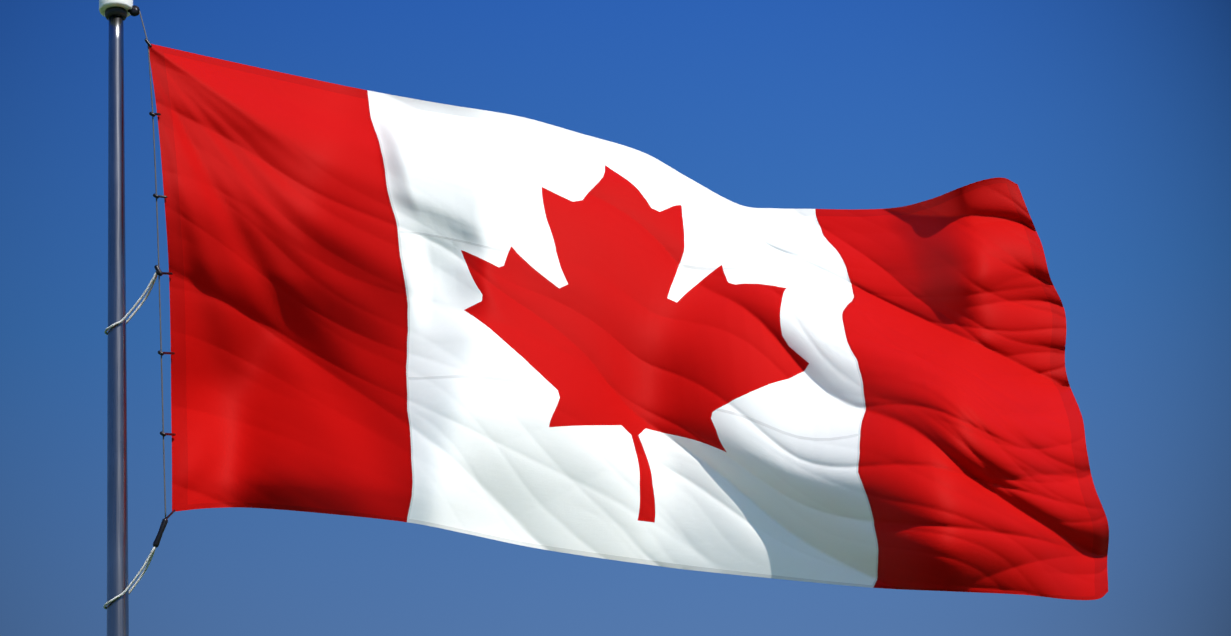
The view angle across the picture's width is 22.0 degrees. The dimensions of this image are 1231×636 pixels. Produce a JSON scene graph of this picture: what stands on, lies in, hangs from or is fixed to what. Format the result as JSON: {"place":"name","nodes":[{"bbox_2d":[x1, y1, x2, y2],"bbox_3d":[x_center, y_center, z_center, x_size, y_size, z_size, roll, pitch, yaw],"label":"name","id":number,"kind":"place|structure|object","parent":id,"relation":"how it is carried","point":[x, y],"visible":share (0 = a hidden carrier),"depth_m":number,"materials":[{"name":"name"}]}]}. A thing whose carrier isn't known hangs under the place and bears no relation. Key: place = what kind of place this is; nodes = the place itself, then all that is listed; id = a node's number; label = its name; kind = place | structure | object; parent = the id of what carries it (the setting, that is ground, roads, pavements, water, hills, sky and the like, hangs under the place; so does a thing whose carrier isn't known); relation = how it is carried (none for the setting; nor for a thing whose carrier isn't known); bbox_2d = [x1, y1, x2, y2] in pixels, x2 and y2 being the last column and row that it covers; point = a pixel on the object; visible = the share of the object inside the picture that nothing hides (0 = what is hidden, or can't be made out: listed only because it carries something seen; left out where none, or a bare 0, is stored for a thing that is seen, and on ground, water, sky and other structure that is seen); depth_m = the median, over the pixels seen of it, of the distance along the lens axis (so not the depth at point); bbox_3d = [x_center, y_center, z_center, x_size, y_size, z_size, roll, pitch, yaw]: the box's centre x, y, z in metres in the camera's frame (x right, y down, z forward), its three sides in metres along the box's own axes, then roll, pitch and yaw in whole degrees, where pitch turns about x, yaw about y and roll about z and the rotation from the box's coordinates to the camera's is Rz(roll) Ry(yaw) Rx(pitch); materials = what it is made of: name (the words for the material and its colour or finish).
{"place":"outdoors","nodes":[
{"label":"outdoors","id":0,"kind":"place"},
{"bbox_2d":[0,0,1230,635],"label":"sky","id":1,"kind":"structure","parent":0,"point":[1110,120],"materials":[{"name":"blue"}]},
{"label":"hoist toggle","id":2,"kind":"object","parent":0,"visible":0},
{"bbox_2d":[154,265,162,275],"bbox_3d":[-1.636,-0.170,11.336,0.030,0.044,0.016,-3,-22,-2],"label":"clip","id":3,"kind":"object","parent":2,"relation":"attached to","point":[156,267],"visible":1,"depth_m":11.33,"materials":[{"name":"black metal"}]},
{"label":"lawn","id":4,"kind":"structure","parent":0,"visible":0},
{"bbox_2d":[99,0,132,635],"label":"flag pole","id":5,"kind":"object","parent":4,"relation":"on","point":[115,13],"visible":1,"depth_m":11.27,"materials":[{"name":"metal"}]},
{"bbox_2d":[103,547,155,608],"bbox_3d":[-1.675,0.905,10.962,0.199,0.194,0.098,-7,-22,7],"label":"rope","id":6,"kind":"object","parent":5,"relation":"attached to","point":[149,558],"visible":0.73,"depth_m":10.93,"materials":[{"name":"white fabric"}]},
{"bbox_2d":[104,272,157,334],"bbox_3d":[-1.726,-0.053,11.348,0.215,0.216,0.089,-7,-22,7],"label":"rope","id":7,"kind":"object","parent":5,"relation":"attached to","point":[152,281],"visible":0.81,"depth_m":11.32,"materials":[{"name":"white fabric"}]},
{"bbox_2d":[129,5,139,15],"bbox_3d":[-1.792,-1.144,11.796,0.040,0.040,0.012,-3,-22,-2],"label":"pulley","id":8,"kind":"object","parent":5,"relation":"attached to","point":[134,10],"visible":1,"depth_m":11.79,"materials":[{"name":"black metal"}]},
{"bbox_2d":[139,11,165,517],"bbox_3d":[-1.675,-0.229,11.384,0.108,2.018,0.031,-16,-25,28],"label":"halyard","id":9,"kind":"object","parent":5,"relation":"attached to","point":[159,267],"visible":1,"depth_m":11.34,"materials":[{"name":"fabric"}]},
{"bbox_2d":[145,38,151,47],"bbox_3d":[-1.723,-1.014,11.680,0.028,0.038,0.012,-3,-22,-2],"label":"clip","id":10,"kind":"object","parent":9,"relation":"attached to","point":[148,43],"visible":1,"depth_m":11.68,"materials":[{"name":"black"}]},
{"bbox_2d":[153,518,167,547],"bbox_3d":[-1.576,0.744,10.968,0.054,0.105,0.022,-3,-22,-2],"label":"clip","id":11,"kind":"object","parent":9,"relation":"attached to","point":[157,540],"visible":1,"depth_m":10.96,"materials":[{"name":"black"}]},
{"bbox_2d":[149,44,1108,599],"bbox_3d":[0.098,0.107,11.564,3.226,2.609,1.673,-10,-23,14],"label":"canadian flag","id":12,"kind":"object","parent":9,"relation":"attached to","point":[517,330],"visible":0.98,"depth_m":11.32,"materials":[{"name":"fabric"}]}
]}

